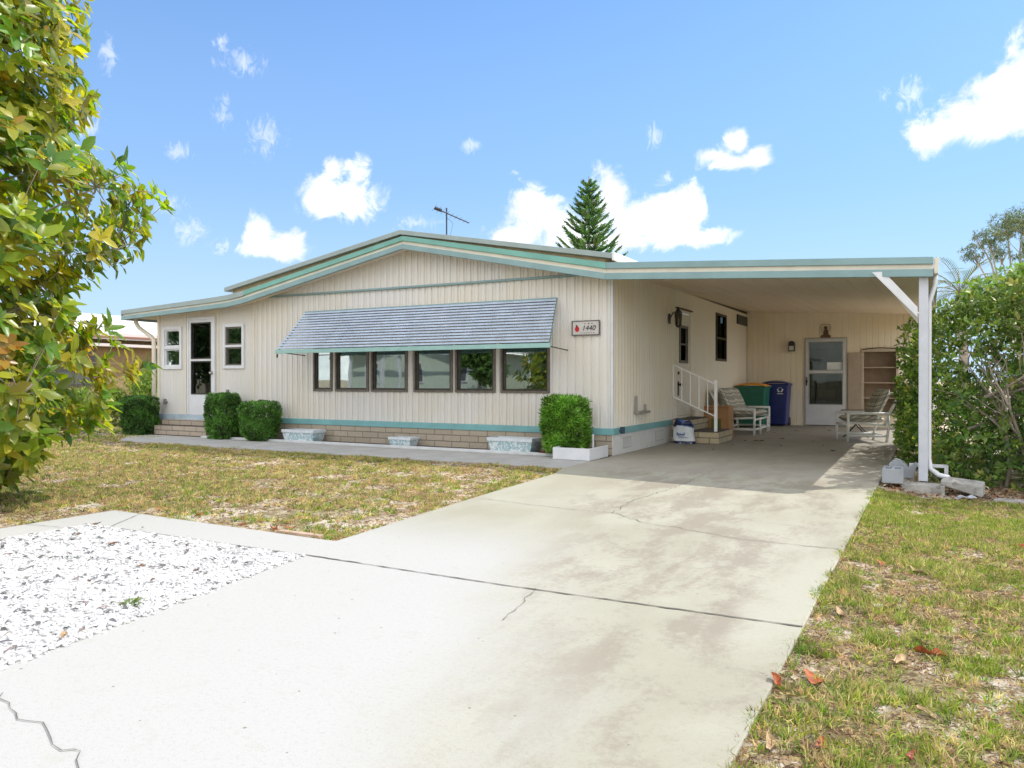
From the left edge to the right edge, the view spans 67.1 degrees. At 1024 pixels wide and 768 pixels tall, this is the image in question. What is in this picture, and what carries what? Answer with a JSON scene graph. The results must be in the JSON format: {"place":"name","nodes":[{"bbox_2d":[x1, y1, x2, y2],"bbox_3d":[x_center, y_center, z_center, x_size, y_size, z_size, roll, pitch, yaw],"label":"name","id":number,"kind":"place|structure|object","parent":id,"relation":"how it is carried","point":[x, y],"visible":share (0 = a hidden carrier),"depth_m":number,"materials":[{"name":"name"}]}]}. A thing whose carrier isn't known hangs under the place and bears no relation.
{"place":"outdoors","nodes":[
{"label":"outdoors","id":0,"kind":"place"},
{"bbox_2d":[0,524,305,670],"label":"marble gravel","id":1,"kind":"structure","parent":0,"point":[129,589],"depth_m":4.23,"materials":[{"name":"white gravel"}]},
{"bbox_2d":[60,631,66,637],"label":"fallen leaf","id":2,"kind":"object","parent":1,"relation":"on","point":[63,634],"visible":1,"depth_m":3.23,"materials":[{"name":"beige plant"}]},
{"bbox_2d":[118,596,154,605],"bbox_3d":[-1.822,1.053,3.742,0.180,0.071,0.135,0,0,-1],"label":"weed sprig","id":3,"kind":"object","parent":1,"relation":"on","point":[137,599],"visible":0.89,"depth_m":3.73,"materials":[{"name":"green plant"}]},
{"bbox_2d":[0,523,286,657],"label":"leaf crumbs","id":4,"kind":"object","parent":1,"relation":"on","point":[46,608],"visible":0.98,"depth_m":4.32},
{"bbox_2d":[120,434,597,468],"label":"path","id":5,"kind":"structure","parent":0,"point":[471,457],"depth_m":11.69,"materials":[{"name":"concrete"}]},
{"bbox_2d":[553,434,607,460],"bbox_3d":[0.956,0.861,10.711,0.545,0.326,0.675,0,0,29],"label":"planter box","id":6,"kind":"object","parent":5,"relation":"on","point":[582,454],"visible":0.91,"depth_m":10.45,"materials":[{"name":"white paint"}]},
{"bbox_2d":[0,425,902,767],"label":"driveway","id":7,"kind":"structure","parent":0,"point":[316,661],"depth_m":3.29,"materials":[{"name":"concrete"}]},
{"bbox_2d":[0,692,80,767],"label":"driveway crack","id":8,"kind":"object","parent":7,"relation":"on","point":[46,729],"visible":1,"depth_m":2.38,"materials":[{"name":"grey concrete"}]},
{"bbox_2d":[305,554,802,626],"bbox_3d":[-0.011,1.058,4.068,2.914,0.001,0.045,0,0,29],"label":"driveway joint","id":9,"kind":"object","parent":7,"relation":"on","point":[573,594],"visible":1,"depth_m":3.83,"materials":[{"name":"grey concrete"}]},
{"bbox_2d":[483,498,836,548],"bbox_3d":[0.901,1.048,6.040,3.240,0.001,0.232,0,0,45],"label":"driveway crack","id":10,"kind":"object","parent":7,"relation":"on","point":[682,528],"visible":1,"depth_m":5.51,"materials":[{"name":"grey concrete"}]},
{"bbox_2d":[673,419,695,443],"bbox_3d":[2.937,0.800,13.130,0.393,0.420,0.254,0,0,29],"label":"plastic sack","id":11,"kind":"object","parent":7,"relation":"on","point":[683,431],"visible":1,"depth_m":13.06,"materials":[{"name":"white plastic"}]},
{"bbox_2d":[671,364,731,443],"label":"brick steps","id":12,"kind":"structure","parent":7,"relation":"on","point":[704,433],"depth_m":13.27,"materials":[{"name":"beige brick"}]},
{"bbox_2d":[704,405,732,436],"bbox_3d":[3.893,0.706,14.538,0.460,0.596,0.402,0,0,29],"label":"cardboard box","id":13,"kind":"object","parent":7,"relation":"on","point":[725,416],"visible":0.58,"depth_m":14.34,"materials":[{"name":"brown cardboard"}]},
{"bbox_2d":[709,388,769,434],"bbox_3d":[4.749,0.543,16.002,0.942,0.921,1.600,0,0,29],"label":"garden chair","id":14,"kind":"object","parent":7,"relation":"on","point":[733,397],"visible":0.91,"depth_m":15.55,"materials":[{"name":"white plastic"}]},
{"bbox_2d":[734,383,770,423],"bbox_3d":[5.581,0.478,17.863,0.700,1.022,0.785,0,0,29],"label":"wheelie bin","id":15,"kind":"object","parent":7,"relation":"on","point":[759,395],"visible":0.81,"depth_m":17.55,"materials":[{"name":"green plastic"}]},
{"bbox_2d":[763,380,791,424],"bbox_3d":[6.293,0.451,18.375,0.640,1.072,0.725,0,0,29],"label":"wheelie bin","id":16,"kind":"object","parent":7,"relation":"on","point":[779,399],"visible":0.76,"depth_m":18.07,"materials":[{"name":"blue plastic"}]},
{"bbox_2d":[840,409,868,437],"bbox_3d":[6.538,0.750,14.647,0.520,0.526,0.500,0,0,29],"label":"side table","id":17,"kind":"object","parent":7,"relation":"on","point":[855,424],"visible":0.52,"depth_m":14.56,"materials":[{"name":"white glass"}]},
{"bbox_2d":[835,389,896,442],"bbox_3d":[6.325,0.554,13.725,0.915,0.921,0.710,0,0,7],"label":"garden chair","id":18,"kind":"object","parent":7,"relation":"on","point":[878,399],"visible":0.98,"depth_m":13.48,"materials":[{"name":"white plastic"}]},
{"bbox_2d":[0,381,1023,767],"bbox_3d":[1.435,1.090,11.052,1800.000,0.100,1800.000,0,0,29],"label":"ground","id":19,"kind":"structure","parent":0,"point":[886,711],"depth_m":4.14,"materials":[{"name":"soil"}]},
{"bbox_2d":[28,385,127,426],"bbox_3d":[-10.439,0.511,18.179,2.701,1.090,2.775,0,0,29],"label":"young shrub","id":20,"kind":"object","parent":19,"relation":"on","point":[82,394],"visible":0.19,"depth_m":17.94,"materials":[{"name":"green plant"}]},
{"bbox_2d":[9,313,156,417],"bbox_3d":[-16.114,-0.733,25.277,10.760,3.470,11.800,0,0,29],"label":"neighbour home","id":21,"kind":"object","parent":19,"relation":"on","point":[138,342],"visible":0.15,"depth_m":23.19,"materials":[{"name":"beige paint"}]},
{"bbox_2d":[52,349,94,386],"bbox_3d":[-12.414,-0.455,21.838,0.070,1.050,1.300,0,0,29],"label":"window","id":22,"kind":"structure","parent":21,"relation":"in","point":[65,371],"depth_m":21.93,"materials":[{"name":"grey metal"}]},
{"bbox_2d":[0,0,174,493],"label":"magnolia tree","id":23,"kind":"object","parent":19,"relation":"on","point":[48,143],"visible":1,"depth_m":6.67,"materials":[{"name":"green plant"}]},
{"bbox_2d":[38,419,136,441],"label":"lawn grass","id":24,"kind":"structure","parent":19,"relation":"on","point":[117,429],"depth_m":15.48,"materials":[{"name":"green plant"}]},
{"bbox_2d":[92,363,158,424],"bbox_3d":[-9.040,0.193,19.031,2.155,1.714,2.262,0,0,11],"label":"young shrub","id":25,"kind":"object","parent":19,"relation":"on","point":[145,383],"visible":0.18,"depth_m":18.42,"materials":[{"name":"green plant"}]},
{"bbox_2d":[118,394,160,434],"bbox_3d":[-7.434,0.640,15.405,0.720,0.884,0.644,0,0,29],"label":"clipped bush","id":26,"kind":"object","parent":19,"relation":"on","point":[137,417],"visible":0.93,"depth_m":15.22,"materials":[{"name":"green plant"}]},
{"bbox_2d":[0,435,565,540],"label":"lawn grass","id":27,"kind":"structure","parent":19,"relation":"on","point":[186,464],"depth_m":8.10,"materials":[{"name":"green plant"}]},
{"bbox_2d":[277,529,323,538],"bbox_3d":[-1.500,1.067,5.460,0.400,0.036,0.050,0,0,29],"label":"timber offcut","id":28,"kind":"object","parent":19,"relation":"on","point":[302,534],"visible":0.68,"depth_m":5.44,"materials":[{"name":"beige wood"}]},
{"bbox_2d":[201,436,552,455],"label":"kerb","id":29,"kind":"structure","parent":19,"relation":"on","point":[413,447],"depth_m":12.21,"materials":[{"name":"white paint"}]},
{"bbox_2d":[150,434,609,458],"bbox_3d":[-2.971,1.088,13.239,9.770,0.172,0.353,0,0,29],"label":"planting bed","id":30,"kind":"object","parent":19,"relation":"on","point":[358,442],"visible":0.07,"depth_m":13.02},
{"bbox_2d":[154,419,208,435],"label":"porch steps","id":31,"kind":"structure","parent":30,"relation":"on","point":[186,427],"depth_m":15.06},
{"bbox_2d":[203,391,241,439],"bbox_3d":[-5.332,0.604,14.263,0.629,0.947,0.589,0,0,29],"label":"clipped bush","id":32,"kind":"object","parent":30,"relation":"on","point":[222,422],"visible":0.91,"depth_m":14.09,"materials":[{"name":"green plant"}]},
{"bbox_2d":[236,399,282,440],"bbox_3d":[-4.521,0.665,13.815,0.798,0.790,0.612,0,0,29],"label":"clipped bush","id":33,"kind":"object","parent":30,"relation":"on","point":[254,426],"visible":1,"depth_m":13.64,"materials":[{"name":"green plant"}]},
{"bbox_2d":[281,428,325,440],"bbox_3d":[-3.655,0.898,13.541,0.740,0.205,0.320,0,0,29],"label":"trough planter","id":34,"kind":"object","parent":30,"relation":"on","point":[304,434],"visible":0.97,"depth_m":13.41,"materials":[{"name":"white concrete"}]},
{"bbox_2d":[388,436,419,445],"bbox_3d":[-1.754,0.931,12.516,0.440,0.150,0.260,0,0,29],"label":"trough planter","id":35,"kind":"object","parent":30,"relation":"on","point":[405,440],"visible":0.91,"depth_m":12.42,"materials":[{"name":"white concrete"}]},
{"bbox_2d":[487,436,540,451],"bbox_3d":[0.033,0.904,11.531,0.760,0.215,0.320,0,0,29],"label":"trough planter","id":36,"kind":"object","parent":30,"relation":"on","point":[515,443],"visible":0.94,"depth_m":11.41,"materials":[{"name":"white ceramic"}]},
{"bbox_2d":[537,393,592,454],"bbox_3d":[0.768,0.583,10.936,0.757,0.939,0.678,0,0,29],"label":"clipped bush","id":37,"kind":"object","parent":30,"relation":"on","point":[564,421],"visible":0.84,"depth_m":10.74,"materials":[{"name":"green plant"}]},
{"bbox_2d":[121,230,753,456],"bbox_3d":[-1.060,-0.742,17.353,10.750,3.530,10.107,0,0,29],"label":"mobile home","id":38,"kind":"object","parent":19,"relation":"on","point":[434,339],"visible":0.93,"depth_m":12.74,"materials":[{"name":"beige metal"}]},
{"bbox_2d":[162,326,181,368],"bbox_3d":[-6.806,-0.725,15.596,0.570,0.855,0.168,0,0,29],"label":"window","id":39,"kind":"structure","parent":38,"relation":"in","point":[171,336],"depth_m":15.58,"materials":[{"name":"white paint"}]},
{"bbox_2d":[189,319,212,414],"bbox_3d":[-6.092,-0.328,15.107,0.695,1.865,0.130,0,0,29],"label":"front door","id":40,"kind":"structure","parent":38,"relation":"in","point":[200,331],"depth_m":15.17,"materials":[{"name":"white paint"}]},
{"bbox_2d":[222,323,244,368],"bbox_3d":[-5.270,-0.721,14.759,0.570,0.855,0.168,0,0,29],"label":"window","id":41,"kind":"structure","parent":38,"relation":"in","point":[233,335],"depth_m":14.73,"materials":[{"name":"white paint"}]},
{"bbox_2d":[313,348,332,390],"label":"window","id":42,"kind":"structure","parent":38,"relation":"in","point":[322,362],"depth_m":13.68,"materials":[{"name":"clear glass"}]},
{"bbox_2d":[335,347,368,391],"bbox_3d":[-2.734,-0.279,13.380,0.740,0.815,0.166,0,0,29],"label":"window","id":43,"kind":"structure","parent":38,"relation":"in","point":[345,362],"depth_m":13.43,"materials":[{"name":"clear glass"}]},
{"bbox_2d":[371,346,407,391],"bbox_3d":[-2.028,-0.277,12.995,0.757,0.815,0.166,0,0,29],"label":"window","id":44,"kind":"structure","parent":38,"relation":"in","point":[398,359],"depth_m":13.01,"materials":[{"name":"clear glass"}]},
{"bbox_2d":[413,345,452,391],"bbox_3d":[-1.251,-0.275,12.572,0.758,0.815,0.166,0,0,29],"label":"window","id":45,"kind":"structure","parent":38,"relation":"in","point":[422,359],"depth_m":12.68,"materials":[{"name":"clear glass"}]},
{"bbox_2d":[432,206,468,234],"bbox_3d":[-1.345,-2.993,17.178,0.795,1.873,0.680,0,0,-15],"label":"tv antenna","id":46,"kind":"object","parent":38,"relation":"attached to","point":[437,209],"visible":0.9,"depth_m":17.14,"materials":[{"name":"black metal"}]},
{"bbox_2d":[455,344,495,392],"bbox_3d":[-0.549,-0.273,12.189,0.737,0.815,0.166,0,0,29],"label":"window","id":47,"kind":"structure","parent":38,"relation":"in","point":[491,352],"depth_m":12.15,"materials":[{"name":"brown metal"}]},
{"bbox_2d":[500,342,549,392],"bbox_3d":[0.227,-0.270,11.766,0.839,0.815,0.166,0,0,29],"label":"window","id":48,"kind":"structure","parent":38,"relation":"in","point":[521,369],"depth_m":11.85,"materials":[{"name":"clear glass"}]},
{"bbox_2d":[572,320,599,335],"bbox_3d":[1.071,-0.815,11.211,0.440,0.216,0.020,0,0,29],"label":"address sign","id":49,"kind":"object","parent":38,"relation":"attached to","point":[586,327],"visible":1,"depth_m":11.20,"materials":[{"name":"grey metal"}]},
{"bbox_2d":[669,307,681,327],"bbox_3d":[2.821,-1.150,13.315,0.222,0.356,0.141,0,0,29],"label":"wall lantern","id":50,"kind":"object","parent":38,"relation":"attached to","point":[678,317],"depth_m":13.27,"materials":[{"name":"black metal"}]},
{"bbox_2d":[677,314,688,415],"bbox_3d":[3.160,-0.360,14.170,0.139,1.860,0.820,0,0,29],"label":"side door","id":51,"kind":"structure","parent":38,"relation":"in","point":[683,331],"depth_m":14.20,"materials":[{"name":"paint"}]},
{"bbox_2d":[716,312,726,361],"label":"window","id":52,"kind":"structure","parent":38,"relation":"in","point":[721,320],"depth_m":16.83,"materials":[{"name":"black glass"}]},
{"bbox_2d":[606,257,949,481],"bbox_3d":[5.239,-0.393,13.646,4.192,2.810,10.591,0,0,29],"label":"carport","id":53,"kind":"object","parent":38,"relation":"attached to","point":[894,285],"visible":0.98,"depth_m":10.05,"materials":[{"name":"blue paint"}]},
{"bbox_2d":[555,176,628,255],"bbox_3d":[2.983,-3.522,29.946,3.744,9.100,3.759,0,0,29],"label":"norfolk pine","id":54,"kind":"object","parent":19,"relation":"on","point":[588,215],"visible":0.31,"depth_m":29.60,"materials":[{"name":"green plant"}]},
{"bbox_2d":[766,733,775,749],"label":"fallen leaf","id":55,"kind":"object","parent":19,"relation":"on","point":[768,743],"visible":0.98,"depth_m":2.32,"materials":[{"name":"beige plant"}]},
{"bbox_2d":[771,672,780,685],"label":"fallen leaf","id":56,"kind":"object","parent":19,"relation":"on","point":[777,681],"visible":1,"depth_m":2.77,"materials":[{"name":"orange plant"}]},
{"bbox_2d":[804,669,823,683],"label":"fallen leaf","id":57,"kind":"object","parent":19,"relation":"on","point":[808,673],"visible":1,"depth_m":2.82,"materials":[{"name":"orange plant"}]},
{"bbox_2d":[747,312,932,427],"bbox_3d":[8.278,-0.402,19.370,4.050,2.810,3.030,0,0,29],"label":"storage room","id":58,"kind":"object","parent":19,"relation":"on","point":[850,363],"visible":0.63,"depth_m":18.27,"materials":[{"name":"beige"}]},
{"bbox_2d":[788,341,794,350],"bbox_3d":[6.700,-0.908,18.487,0.140,0.250,0.120,0,0,29],"label":"wall lamp","id":59,"kind":"object","parent":58,"relation":"attached to","point":[791,345],"visible":1,"depth_m":18.44,"materials":[{"name":"black metal"}]},
{"bbox_2d":[820,324,830,337],"bbox_3d":[7.379,-1.251,18.164,0.238,0.320,0.025,0,0,29],"label":"wall ornament","id":60,"kind":"object","parent":58,"relation":"attached to","point":[825,334],"depth_m":18.15,"materials":[{"name":"brown metal"}]},
{"bbox_2d":[806,338,845,425],"bbox_3d":[7.384,-0.046,18.179,0.880,2.030,0.080,0,0,29],"label":"storm door","id":61,"kind":"structure","parent":58,"relation":"in","point":[816,414],"depth_m":18.18,"materials":[{"name":"white paint"}]},
{"bbox_2d":[889,458,916,478],"bbox_3d":[4.366,0.939,8.617,0.278,0.198,0.230,0,0,29],"label":"broken block","id":62,"kind":"object","parent":19,"relation":"on","point":[909,472],"depth_m":8.50,"materials":[{"name":"grey concrete"}]},
{"bbox_2d":[907,750,914,759],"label":"fallen leaf","id":63,"kind":"object","parent":19,"relation":"on","point":[910,757],"visible":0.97,"depth_m":2.24,"materials":[{"name":"red plant"}]},
{"bbox_2d":[901,481,944,495],"bbox_3d":[4.315,1.108,8.104,0.400,0.126,0.220,0,0,29],"label":"concrete block","id":64,"kind":"object","parent":19,"relation":"on","point":[928,488],"depth_m":8.02,"materials":[{"name":"grey concrete"}]},
{"bbox_2d":[916,704,935,717],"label":"fallen leaf","id":65,"kind":"object","parent":19,"relation":"on","point":[921,707],"visible":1,"depth_m":2.54,"materials":[{"name":"beige plant"}]},
{"bbox_2d":[883,477,1023,504],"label":"leaf litter","id":66,"kind":"object","parent":19,"relation":"on","point":[952,493],"visible":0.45,"depth_m":7.95,"materials":[{"name":"brown plant"}]},
{"bbox_2d":[882,466,903,483],"bbox_3d":[4.067,0.965,8.233,0.200,0.150,0.330,0,0,29],"label":"cinder block","id":67,"kind":"object","parent":66,"relation":"on","point":[892,474],"depth_m":8.10,"materials":[{"name":"grey concrete"}]},
{"bbox_2d":[909,463,947,479],"bbox_3d":[4.608,0.976,8.537,0.380,0.185,0.060,0,0,29],"label":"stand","id":68,"kind":"object","parent":66,"relation":"on","point":[945,466],"visible":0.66,"depth_m":8.46,"materials":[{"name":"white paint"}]},
{"bbox_2d":[890,256,1023,490],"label":"overgrown hedge","id":69,"kind":"object","parent":19,"relation":"on","point":[1004,300],"visible":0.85,"depth_m":8.59,"materials":[{"name":"green plant"}]},
{"bbox_2d":[941,476,984,496],"bbox_3d":[4.612,1.049,7.897,0.397,0.160,0.241,0,0,44],"label":"splash block","id":70,"kind":"object","parent":19,"relation":"on","point":[974,487],"depth_m":7.82,"materials":[{"name":"concrete"}]},
{"bbox_2d":[955,494,976,498],"bbox_3d":[4.505,1.118,7.664,0.206,0.040,0.063,0,0,2],"label":"plastic scrap","id":71,"kind":"object","parent":19,"relation":"on","point":[971,496],"visible":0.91,"depth_m":7.67,"materials":[{"name":"white plastic"}]},
{"bbox_2d":[936,253,1002,414],"bbox_3d":[13.951,-1.458,23.999,3.038,5.049,3.035,0,0,29],"label":"palm tree","id":72,"kind":"object","parent":19,"relation":"on","point":[964,357],"visible":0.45,"depth_m":23.82,"materials":[{"name":"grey plant"}]},
{"bbox_2d":[956,202,1023,404],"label":"eucalyptus tree","id":73,"kind":"object","parent":19,"relation":"on","point":[1010,224],"visible":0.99,"depth_m":33.77,"materials":[{"name":"green plant"}]},
{"bbox_2d":[993,498,1023,503],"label":"timber edging","id":74,"kind":"object","parent":19,"relation":"on","point":[1010,500],"visible":0.53,"depth_m":7.47,"materials":[{"name":"grey wood"}]},
{"bbox_2d":[0,0,1023,380],"label":"sky","id":75,"kind":"structure","parent":0,"point":[277,134],"materials":[{"name":"blue"}]},
{"bbox_2d":[718,487,1023,767],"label":"lawn grass","id":76,"kind":"structure","parent":0,"point":[924,533],"depth_m":3.18,"materials":[{"name":"green plant"}]},
{"bbox_2d":[796,744,818,750],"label":"fallen leaf","id":77,"kind":"object","parent":76,"relation":"on","point":[816,747],"visible":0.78,"depth_m":2.29,"materials":[{"name":"brown plant"}]},
{"bbox_2d":[816,736,825,749],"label":"fallen leaf","id":78,"kind":"object","parent":76,"relation":"on","point":[822,738],"visible":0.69,"depth_m":2.32,"materials":[{"name":"orange plant"}]},
{"bbox_2d":[836,606,847,616],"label":"fallen leaf","id":79,"kind":"object","parent":76,"relation":"on","point":[841,612],"visible":1,"depth_m":3.61,"materials":[{"name":"beige plant"}]},
{"bbox_2d":[893,653,905,662],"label":"fallen leaf","id":80,"kind":"object","parent":76,"relation":"on","point":[900,657],"visible":1,"depth_m":3.01,"materials":[{"name":"beige plant"}]},
{"bbox_2d":[909,565,924,572],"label":"fallen leaf","id":81,"kind":"object","parent":76,"relation":"on","point":[918,571],"visible":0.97,"depth_m":4.39,"materials":[{"name":"beige plant"}]},
{"bbox_2d":[914,637,932,643],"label":"fallen leaf","id":82,"kind":"object","parent":76,"relation":"on","point":[927,640],"visible":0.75,"depth_m":3.22,"materials":[{"name":"beige plant"}]},
{"bbox_2d":[914,645,945,655],"bbox_3d":[1.667,1.063,3.079,0.037,0.030,0.120,0,0,-38],"label":"fallen leaf","id":83,"kind":"object","parent":76,"relation":"on","point":[922,649],"visible":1,"depth_m":3.08,"materials":[{"name":"red plant"}]},
{"bbox_2d":[990,607,1006,612],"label":"fallen leaf","id":84,"kind":"object","parent":76,"relation":"on","point":[1002,611],"visible":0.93,"depth_m":3.64,"materials":[{"name":"brown plant"}]}
]}

